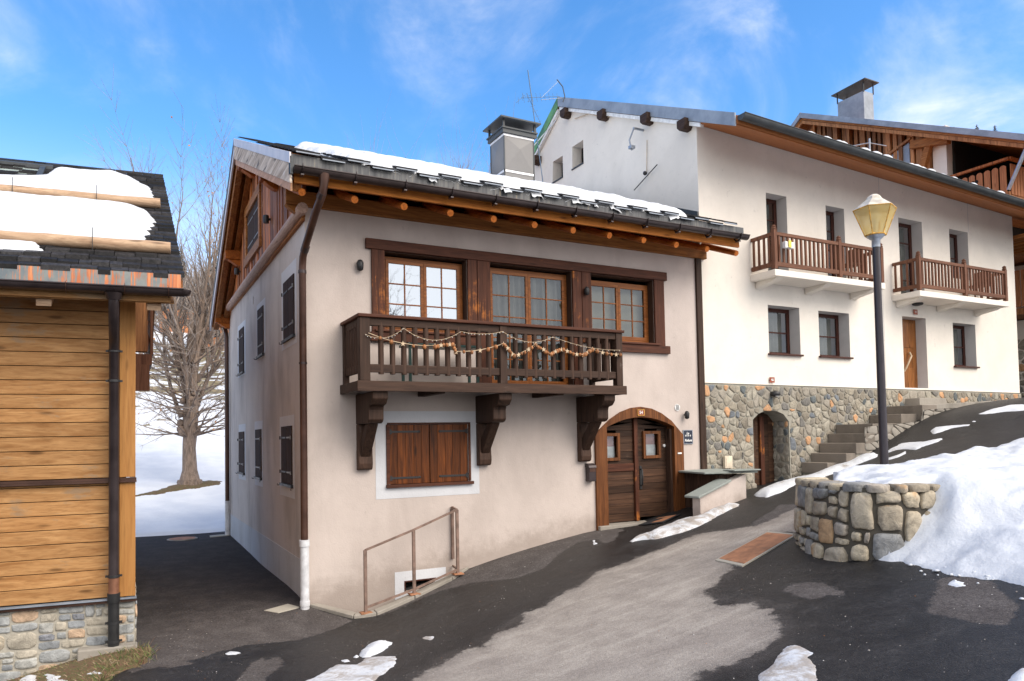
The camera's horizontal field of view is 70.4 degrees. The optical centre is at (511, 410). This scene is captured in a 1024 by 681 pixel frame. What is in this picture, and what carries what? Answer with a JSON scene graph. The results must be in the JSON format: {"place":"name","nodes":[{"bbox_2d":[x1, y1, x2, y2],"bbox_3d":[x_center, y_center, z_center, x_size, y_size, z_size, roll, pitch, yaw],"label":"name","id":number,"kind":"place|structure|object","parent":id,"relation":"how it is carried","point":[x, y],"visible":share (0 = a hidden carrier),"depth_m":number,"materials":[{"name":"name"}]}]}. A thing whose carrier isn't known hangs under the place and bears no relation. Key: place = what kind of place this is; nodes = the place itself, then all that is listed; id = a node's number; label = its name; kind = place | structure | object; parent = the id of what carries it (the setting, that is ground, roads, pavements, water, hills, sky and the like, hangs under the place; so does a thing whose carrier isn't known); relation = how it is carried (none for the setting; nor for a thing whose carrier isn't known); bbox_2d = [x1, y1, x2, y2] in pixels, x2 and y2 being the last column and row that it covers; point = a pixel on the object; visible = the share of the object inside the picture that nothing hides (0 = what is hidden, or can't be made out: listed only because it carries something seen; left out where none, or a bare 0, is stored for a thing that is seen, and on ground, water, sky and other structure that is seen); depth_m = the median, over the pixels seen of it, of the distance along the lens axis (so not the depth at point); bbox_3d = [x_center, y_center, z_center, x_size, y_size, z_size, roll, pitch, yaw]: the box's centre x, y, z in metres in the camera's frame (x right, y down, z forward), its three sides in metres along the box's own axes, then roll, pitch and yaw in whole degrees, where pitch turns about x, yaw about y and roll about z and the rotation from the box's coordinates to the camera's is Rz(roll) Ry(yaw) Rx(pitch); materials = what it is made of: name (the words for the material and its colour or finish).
{"place":"outdoors","nodes":[
{"label":"outdoors","id":0,"kind":"place"},
{"bbox_2d":[0,167,154,197],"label":"roof snow","id":1,"kind":"structure","parent":0,"point":[111,182],"depth_m":11.56,"materials":[{"name":"white snow"}]},
{"bbox_2d":[126,300,224,536],"bbox_3d":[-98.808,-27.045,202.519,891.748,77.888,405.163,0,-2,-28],"label":"hillside","id":2,"kind":"structure","parent":0,"point":[185,511],"depth_m":28.07,"materials":[{"name":"white snow"}]},
{"bbox_2d":[75,68,232,484],"bbox_3d":[-11.658,-4.371,26.212,8.332,14.398,7.404,-1,-2,2],"label":"bare tree","id":3,"kind":"object","parent":2,"relation":"on","point":[189,431],"visible":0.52,"depth_m":25.90,"materials":[{"name":"brown plant"}]},
{"bbox_2d":[155,298,194,332],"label":"distant chalet","id":4,"kind":"object","parent":2,"relation":"on","point":[186,329],"visible":0.06,"depth_m":85.71,"materials":[{"name":"wood"}]},
{"bbox_2d":[135,480,221,496],"bbox_3d":[-11.813,2.806,25.125,1.288,0.562,4.052,-3,-3,35],"label":"earth patch","id":5,"kind":"object","parent":2,"relation":"on","point":[176,487],"visible":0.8,"depth_m":25.24,"materials":[{"name":"brown soil"}]},
{"bbox_2d":[154,258,207,319],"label":"wood","id":6,"kind":"object","parent":2,"relation":"on","point":[192,276],"depth_m":111.42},
{"bbox_2d":[178,247,189,309],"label":"bare tree","id":7,"kind":"object","parent":2,"relation":"on","point":[183,263],"visible":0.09,"depth_m":107.07,"materials":[{"name":"brown plant"}]},
{"bbox_2d":[182,271,198,331],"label":"bare tree","id":8,"kind":"object","parent":2,"relation":"on","point":[192,323],"visible":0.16,"depth_m":55.64,"materials":[{"name":"brown plant"}]},
{"bbox_2d":[177,254,216,333],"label":"bare tree","id":9,"kind":"object","parent":2,"relation":"on","point":[194,304],"visible":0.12,"depth_m":65.62,"materials":[{"name":"brown plant"}]},
{"bbox_2d":[187,254,207,343],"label":"bare tree","id":10,"kind":"object","parent":2,"relation":"on","point":[195,281],"visible":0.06,"depth_m":65.83,"materials":[{"name":"brown plant"}]},
{"bbox_2d":[189,273,215,355],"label":"bare tree","id":11,"kind":"object","parent":2,"relation":"on","point":[213,330],"visible":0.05,"depth_m":62.86,"materials":[{"name":"brown plant"}]},
{"bbox_2d":[206,319,228,346],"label":"distant chalet","id":12,"kind":"object","parent":2,"relation":"on","point":[220,331],"visible":0.04,"depth_m":68.71,"materials":[{"name":"wood"}]},
{"bbox_2d":[347,94,435,159],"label":"bare tree","id":13,"kind":"object","parent":2,"relation":"on","point":[384,138],"visible":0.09,"depth_m":45.80,"materials":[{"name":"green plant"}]},
{"bbox_2d":[437,117,489,169],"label":"bare tree","id":14,"kind":"object","parent":2,"relation":"on","point":[463,151],"visible":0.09,"depth_m":44.67,"materials":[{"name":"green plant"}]},
{"bbox_2d":[444,95,515,170],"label":"bare tree","id":15,"kind":"object","parent":2,"relation":"on","point":[479,145],"visible":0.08,"depth_m":47.74,"materials":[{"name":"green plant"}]},
{"bbox_2d":[399,343,481,382],"bbox_3d":[-1.165,-0.739,11.920,1.300,0.648,0.420,0,-2,-28],"label":"balcony table","id":16,"kind":"object","parent":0,"point":[409,347],"visible":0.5,"depth_m":11.74,"materials":[{"name":"brown plastic"}]},
{"bbox_2d":[0,0,1023,282],"label":"sky","id":17,"kind":"structure","parent":0,"point":[289,72],"materials":[{"name":"blue"}]},
{"bbox_2d":[109,396,1023,680],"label":"road","id":18,"kind":"structure","parent":0,"point":[205,600],"depth_m":8.33,"materials":[{"name":"grey asphalt"}]},
{"bbox_2d":[20,675,35,680],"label":"snow patch","id":19,"kind":"object","parent":18,"relation":"on","point":[29,677],"visible":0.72,"depth_m":7.95,"materials":[{"name":"white snow"}]},
{"bbox_2d":[45,674,66,680],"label":"snow patch","id":20,"kind":"object","parent":18,"relation":"on","point":[50,677],"visible":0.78,"depth_m":7.72,"materials":[{"name":"white snow"}]},
{"bbox_2d":[5,640,160,680],"bbox_3d":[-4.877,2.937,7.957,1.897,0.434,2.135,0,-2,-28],"label":"grass","id":21,"kind":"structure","parent":18,"relation":"on","point":[137,651],"depth_m":8.14,"materials":[{"name":"plant"}]},
{"bbox_2d":[0,158,191,680],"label":"wooden chalet","id":22,"kind":"object","parent":18,"relation":"on","point":[77,314],"visible":0.79,"depth_m":8.60,"materials":[{"name":"brown wood"}]},
{"bbox_2d":[0,239,43,250],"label":"roof snow","id":23,"kind":"structure","parent":22,"relation":"on","point":[17,245],"depth_m":8.53,"materials":[{"name":"white snow"}]},
{"bbox_2d":[0,191,155,239],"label":"roof snow","id":24,"kind":"structure","parent":22,"relation":"on","point":[35,213],"depth_m":9.64,"materials":[{"name":"white snow"}]},
{"bbox_2d":[167,537,197,540],"bbox_3d":[-8.420,3.289,18.526,0.720,0.052,0.720,0,-2,-28],"label":"manhole cover","id":25,"kind":"object","parent":18,"relation":"on","point":[181,538],"visible":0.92,"depth_m":18.43,"materials":[{"name":"metal"}]},
{"bbox_2d":[210,534,228,536],"bbox_3d":[-7.702,3.312,19.052,0.460,0.066,0.349,0,-2,-28],"label":"drain cover","id":26,"kind":"object","parent":18,"relation":"on","point":[220,535],"visible":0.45,"depth_m":19.01,"materials":[{"name":"grey metal"}]},
{"bbox_2d":[225,651,239,654],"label":"snow patch","id":27,"kind":"object","parent":18,"relation":"on","point":[231,653],"visible":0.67,"depth_m":8.63,"materials":[{"name":"white snow"}]},
{"bbox_2d":[264,604,299,612],"bbox_3d":[-3.472,3.025,10.965,0.268,0.096,0.447,-3,-3,36],"label":"drain cover","id":28,"kind":"object","parent":18,"relation":"on","point":[283,608],"visible":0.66,"depth_m":10.96,"materials":[{"name":"beige concrete"}]},
{"bbox_2d":[306,656,396,680],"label":"snow patch","id":29,"kind":"object","parent":18,"relation":"on","point":[370,668],"visible":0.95,"depth_m":7.57,"materials":[{"name":"white snow"}]},
{"bbox_2d":[359,640,391,657],"bbox_3d":[-1.653,2.898,8.781,0.427,0.193,1.054,-1,-2,5],"label":"snow patch","id":30,"kind":"object","parent":18,"relation":"on","point":[374,648],"visible":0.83,"depth_m":8.57,"materials":[{"name":"white snow"}]},
{"bbox_2d":[310,567,467,618],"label":"kerb","id":31,"kind":"structure","parent":18,"relation":"on","point":[392,604],"depth_m":11.13,"materials":[{"name":"concrete"}]},
{"bbox_2d":[359,506,463,614],"bbox_3d":[-1.604,2.339,11.578,1.947,1.456,0.310,1,-3,-42],"label":"railing","id":32,"kind":"object","parent":31,"relation":"on","point":[453,509],"visible":1,"depth_m":11.52,"materials":[{"name":"brown metal"}]},
{"bbox_2d":[423,636,433,639],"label":"snow patch","id":33,"kind":"object","parent":18,"relation":"on","point":[429,637],"visible":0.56,"depth_m":8.85,"materials":[{"name":"white snow"}]},
{"bbox_2d":[209,115,749,612],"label":"house","id":34,"kind":"structure","parent":18,"relation":"on","point":[345,445],"depth_m":12.70,"materials":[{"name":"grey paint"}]},
{"bbox_2d":[244,183,261,268],"bbox_3d":[-5.583,-3.943,15.655,0.110,1.320,2.140,0,-2,-28],"label":"gable window frame","id":35,"kind":"structure","parent":34,"relation":"in","point":[248,256],"depth_m":15.47,"materials":[{"name":"brown wood"}]},
{"bbox_2d":[404,577,435,591],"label":"basement window","id":36,"kind":"structure","parent":34,"relation":"in","point":[435,577],"depth_m":11.94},
{"bbox_2d":[385,256,462,332],"bbox_3d":[-1.525,-1.947,12.448,1.460,1.260,0.072,0,-2,-28],"label":"window","id":37,"kind":"structure","parent":34,"relation":"in","point":[413,287],"depth_m":12.42,"materials":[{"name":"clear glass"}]},
{"bbox_2d":[291,142,686,219],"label":"roof snow","id":38,"kind":"structure","parent":34,"relation":"on","point":[389,161],"depth_m":12.18,"materials":[{"name":"white snow"}]},
{"bbox_2d":[365,328,621,358],"bbox_3d":[-0.106,-1.069,11.826,4.679,0.442,0.088,0,-2,-28],"label":"garland","id":39,"kind":"object","parent":34,"relation":"attached to","point":[545,352],"visible":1,"depth_m":11.85,"materials":[{"name":"beige fabric"}]},
{"bbox_2d":[490,267,567,384],"bbox_3d":[0.256,-1.491,13.473,1.690,2.160,0.234,0,-2,-28],"label":"balcony door","id":40,"kind":"structure","parent":34,"relation":"in","point":[517,296],"depth_m":13.48,"materials":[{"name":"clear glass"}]},
{"bbox_2d":[516,70,564,181],"bbox_3d":[0.911,-6.951,18.471,0.646,3.103,1.848,-3,-3,36],"label":"tv aerial","id":41,"kind":"object","parent":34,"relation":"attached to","point":[531,97],"visible":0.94,"depth_m":18.13,"materials":[{"name":"metal"}]},
{"bbox_2d":[585,463,596,481],"bbox_3d":[1.483,1.164,13.632,0.180,0.339,0.139,0,-2,-28],"label":"mailbox","id":42,"kind":"object","parent":34,"relation":"attached to","point":[590,469],"visible":1,"depth_m":13.59,"materials":[{"name":"brown metal"}]},
{"bbox_2d":[591,280,648,342],"bbox_3d":[2.070,-1.935,14.430,1.490,1.190,0.172,0,-2,-28],"label":"window","id":43,"kind":"structure","parent":34,"relation":"in","point":[615,306],"depth_m":14.51,"materials":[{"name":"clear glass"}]},
{"bbox_2d":[607,418,633,522],"bbox_3d":[2.061,1.168,14.236,0.760,2.029,0.135,0,-2,-28],"label":"door leaf","id":44,"kind":"structure","parent":34,"relation":"in","point":[621,509],"depth_m":14.26,"materials":[{"name":"brown wood"}]},
{"bbox_2d":[637,409,644,415],"bbox_3d":[2.536,0.042,14.263,0.170,0.120,0.016,0,-2,-28],"label":"house number","id":45,"kind":"object","parent":34,"relation":"attached to","point":[640,412],"visible":1,"depth_m":14.26,"materials":[{"name":"red ceramic"}]},
{"bbox_2d":[637,418,666,516],"bbox_3d":[2.840,1.139,14.636,0.770,1.969,0.168,0,-2,-28],"label":"door leaf","id":46,"kind":"structure","parent":34,"relation":"in","point":[647,459],"depth_m":14.63,"materials":[{"name":"brown wood"}]},
{"bbox_2d":[683,430,692,443],"bbox_3d":[3.607,0.545,14.868,0.250,0.290,0.016,0,-2,-28],"label":"plaque","id":47,"kind":"object","parent":34,"relation":"attached to","point":[687,436],"visible":1,"depth_m":14.86,"materials":[{"name":"blue metal"}]},
{"bbox_2d":[119,494,1016,680],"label":"grit","id":48,"kind":"object","parent":18,"relation":"on","point":[613,597],"visible":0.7,"depth_m":8.09,"materials":[{"name":"grey gravel"}]},
{"bbox_2d":[638,514,680,525],"bbox_3d":[2.832,2.088,13.875,0.520,0.187,0.758,-3,-3,39],"label":"doormat","id":49,"kind":"object","parent":18,"relation":"on","point":[663,519],"visible":1,"depth_m":13.75,"materials":[{"name":"brown rubber"}]},
{"bbox_2d":[630,502,738,541],"bbox_3d":[3.176,2.007,12.818,0.954,0.582,3.090,-3,-3,44],"label":"snow patch","id":50,"kind":"object","parent":18,"relation":"on","point":[681,525],"visible":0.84,"depth_m":12.34,"materials":[{"name":"white snow"}]},
{"bbox_2d":[684,474,745,515],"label":"wall","id":51,"kind":"structure","parent":18,"relation":"on","point":[712,494],"depth_m":13.59,"materials":[{"name":"paint"}]},
{"bbox_2d":[679,468,760,506],"bbox_3d":[4.048,1.699,14.296,1.198,1.085,1.309,0,-2,-28],"label":"stone ledge","id":52,"kind":"object","parent":18,"relation":"on","point":[696,479],"visible":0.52,"depth_m":14.32,"materials":[{"name":"grey stone"}]},
{"bbox_2d":[715,531,793,566],"bbox_3d":[3.283,1.864,9.751,1.628,0.338,0.564,1,-3,-41],"label":"wooden board","id":53,"kind":"object","parent":18,"relation":"on","point":[743,555],"visible":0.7,"depth_m":9.66,"materials":[{"name":"brown wood"}]},
{"bbox_2d":[534,97,1023,488],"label":"cream house","id":54,"kind":"structure","parent":18,"relation":"on","point":[797,322],"depth_m":16.99,"materials":[{"name":"white paint"}]},
{"bbox_2d":[723,456,732,467],"bbox_3d":[4.539,1.088,15.254,0.210,0.260,0.077,0,-2,-28],"label":"utility box","id":55,"kind":"object","parent":54,"relation":"attached to","point":[727,462],"visible":1,"depth_m":15.21,"materials":[{"name":"beige plastic"}]},
{"bbox_2d":[753,412,774,485],"bbox_3d":[5.516,1.067,16.379,1.195,2.150,0.120,0,-2,-28],"label":"cellar door","id":56,"kind":"structure","parent":54,"relation":"in","point":[762,423],"depth_m":16.43,"materials":[{"name":"brown wood"}]},
{"bbox_2d":[769,377,774,382],"bbox_3d":[5.770,-0.676,16.085,0.150,0.120,0.016,0,-2,-28],"label":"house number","id":57,"kind":"object","parent":54,"relation":"attached to","point":[772,379],"visible":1,"depth_m":16.08,"materials":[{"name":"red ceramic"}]},
{"bbox_2d":[766,199,777,270],"bbox_3d":[5.834,-3.926,16.716,0.660,1.900,0.135,0,-2,-28],"label":"window","id":58,"kind":"structure","parent":54,"relation":"in","point":[774,211],"depth_m":16.82,"materials":[{"name":"brown glass"}]},
{"bbox_2d":[768,308,789,353],"bbox_3d":[5.917,-1.787,16.820,1.210,1.290,0.420,0,-2,-28],"label":"window","id":59,"kind":"structure","parent":54,"relation":"in","point":[774,319],"depth_m":16.82,"materials":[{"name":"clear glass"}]},
{"bbox_2d":[772,421,789,480],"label":"doorway stones","id":60,"kind":"structure","parent":54,"relation":"in","point":[780,447],"depth_m":16.45,"materials":[{"name":"grey stone"}]},
{"bbox_2d":[782,240,793,249],"bbox_3d":[5.883,-3.525,15.437,0.260,0.160,0.110,0,-2,-28],"label":"sign","id":61,"kind":"object","parent":54,"relation":"attached to","point":[788,244],"visible":1,"depth_m":15.39,"materials":[{"name":"white paint"}]},
{"bbox_2d":[818,314,839,356],"bbox_3d":[7.402,-1.775,17.615,1.280,1.270,0.420,0,-2,-28],"label":"window","id":62,"kind":"structure","parent":54,"relation":"in","point":[825,337],"depth_m":17.63,"materials":[{"name":"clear glass"}]},
{"bbox_2d":[826,211,835,276],"bbox_3d":[7.579,-3.914,17.650,0.660,1.880,0.135,0,-2,-28],"label":"window","id":63,"kind":"structure","parent":54,"relation":"in","point":[831,214],"depth_m":17.74,"materials":[{"name":"brown glass"}]},
{"bbox_2d":[853,138,886,149],"bbox_3d":[11.461,-8.392,24.668,2.310,1.450,0.072,-2,-2,27],"label":"tv aerial","id":64,"kind":"object","parent":54,"relation":"attached to","point":[869,143],"visible":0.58,"depth_m":24.36,"materials":[{"name":"silver metal"}]},
{"bbox_2d":[898,223,913,293],"bbox_3d":[10.136,-3.905,19.020,0.980,2.010,0.135,0,-2,-28],"label":"window","id":65,"kind":"structure","parent":54,"relation":"in","point":[901,231],"depth_m":19.18,"materials":[{"name":"brown glass"}]},
{"bbox_2d":[809,131,1004,192],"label":"eaves snow","id":66,"kind":"structure","parent":54,"relation":"on","point":[892,157],"depth_m":16.44,"materials":[{"name":"white snow"}]},
{"bbox_2d":[902,319,917,387],"bbox_3d":[10.245,-1.337,18.820,0.970,2.080,0.165,0,-2,-28],"label":"front door","id":67,"kind":"structure","parent":54,"relation":"in","point":[908,326],"depth_m":18.94,"materials":[{"name":"brown wood"}]},
{"bbox_2d":[949,234,957,278],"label":"window","id":68,"kind":"structure","parent":54,"relation":"in","point":[955,258],"depth_m":20.15,"materials":[{"name":"brown glass"}]},
{"bbox_2d":[953,325,965,365],"bbox_3d":[12.106,-1.754,19.973,1.040,1.170,0.135,0,-2,-28],"label":"window","id":69,"kind":"structure","parent":54,"relation":"in","point":[955,341],"depth_m":20.14,"materials":[{"name":"glass"}]},
{"bbox_2d":[758,645,817,680],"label":"snow patch","id":70,"kind":"object","parent":18,"relation":"on","point":[793,663],"visible":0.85,"depth_m":5.51,"materials":[{"name":"white snow"}]},
{"bbox_2d":[754,453,877,497],"bbox_3d":[6.205,1.372,15.246,4.320,0.884,1.800,0,-2,-28],"label":"snow patch","id":71,"kind":"object","parent":18,"relation":"on","point":[774,488],"visible":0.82,"depth_m":15.15,"materials":[{"name":"white snow"}]},
{"bbox_2d":[793,477,940,561],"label":"stone wall","id":72,"kind":"structure","parent":18,"relation":"on","point":[839,521],"depth_m":8.17,"materials":[{"name":"grey stone"}]},
{"bbox_2d":[802,405,936,474],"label":"stone steps","id":73,"kind":"structure","parent":18,"relation":"on","point":[846,443],"depth_m":16.41,"materials":[{"name":"grey stone"}]},
{"bbox_2d":[853,194,896,463],"bbox_3d":[5.731,-0.972,11.299,0.609,4.835,0.639,0,-2,-28],"label":"street lamp","id":74,"kind":"object","parent":18,"relation":"on","point":[874,214],"visible":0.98,"depth_m":11.25,"materials":[{"name":"metal"}]},
{"bbox_2d":[889,451,905,459],"bbox_3d":[7.892,0.995,14.873,0.760,0.295,0.400,0,-2,-28],"label":"snow patch","id":75,"kind":"object","parent":18,"relation":"on","point":[898,455],"visible":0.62,"depth_m":14.80,"materials":[{"name":"white snow"}]},
{"bbox_2d":[791,78,1023,395],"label":"timber gabled chalet","id":76,"kind":"object","parent":18,"relation":"on","point":[993,160],"visible":0.13,"depth_m":26.93,"materials":[{"name":"wood"}]},
{"bbox_2d":[887,137,910,154],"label":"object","id":77,"kind":"structure","parent":76,"relation":"in","point":[908,139],"depth_m":27.83,"materials":[{"name":"brown wood"}]},
{"bbox_2d":[891,143,910,162],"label":"window","id":78,"kind":"structure","parent":76,"relation":"in","point":[906,151],"depth_m":27.65,"materials":[{"name":"glass"}]},
{"bbox_2d":[888,438,941,452],"bbox_3d":[8.449,0.818,15.316,0.840,0.440,1.080,0,-2,-28],"label":"snow patch","id":79,"kind":"object","parent":18,"relation":"on","point":[913,445],"visible":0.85,"depth_m":15.22,"materials":[{"name":"white snow"}]},
{"bbox_2d":[864,398,990,452],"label":"stone wall","id":80,"kind":"structure","parent":18,"relation":"on","point":[942,404],"depth_m":17.11,"materials":[{"name":"stone"}]},
{"bbox_2d":[833,438,1023,585],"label":"snow bank","id":81,"kind":"structure","parent":18,"relation":"on","point":[973,520],"depth_m":7.78,"materials":[{"name":"white snow"}]},
{"bbox_2d":[931,424,969,433],"bbox_3d":[9.420,0.468,15.706,0.800,0.312,0.760,0,-2,-28],"label":"snow patch","id":82,"kind":"object","parent":18,"relation":"on","point":[935,430],"visible":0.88,"depth_m":15.70,"materials":[{"name":"white snow"}]},
{"bbox_2d":[948,581,965,586],"bbox_3d":[4.101,1.635,6.657,0.260,0.108,0.280,0,-2,-28],"label":"snow patch","id":83,"kind":"object","parent":18,"relation":"on","point":[956,583],"visible":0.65,"depth_m":6.66,"materials":[{"name":"white snow"}]},
{"bbox_2d":[908,564,1023,599],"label":"snow clods","id":84,"kind":"object","parent":18,"relation":"on","point":[986,576],"visible":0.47,"depth_m":6.92,"materials":[{"name":"white snow"}]},
{"bbox_2d":[979,404,1023,413],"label":"snow patch","id":85,"kind":"object","parent":18,"relation":"on","point":[1015,407],"visible":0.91,"depth_m":16.14,"materials":[{"name":"white snow"}]},
{"bbox_2d":[1008,668,1023,680],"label":"snow patch","id":86,"kind":"object","parent":18,"relation":"on","point":[1018,675],"visible":0.97,"depth_m":4.54,"materials":[{"name":"white snow"}]},
{"bbox_2d":[845,249,862,279],"bbox_3d":[7.945,-3.397,17.052,0.440,0.850,0.400,0,-2,-28],"label":"balcony chair","id":87,"kind":"object","parent":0,"point":[850,277],"visible":0.13,"depth_m":17.10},
{"bbox_2d":[969,271,989,298],"bbox_3d":[12.530,-3.321,19.505,0.440,0.850,0.400,0,-2,-28],"label":"balcony chair","id":88,"kind":"object","parent":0,"point":[986,281],"visible":0.11,"depth_m":19.48,"materials":[{"name":"brown wood"}]}
]}

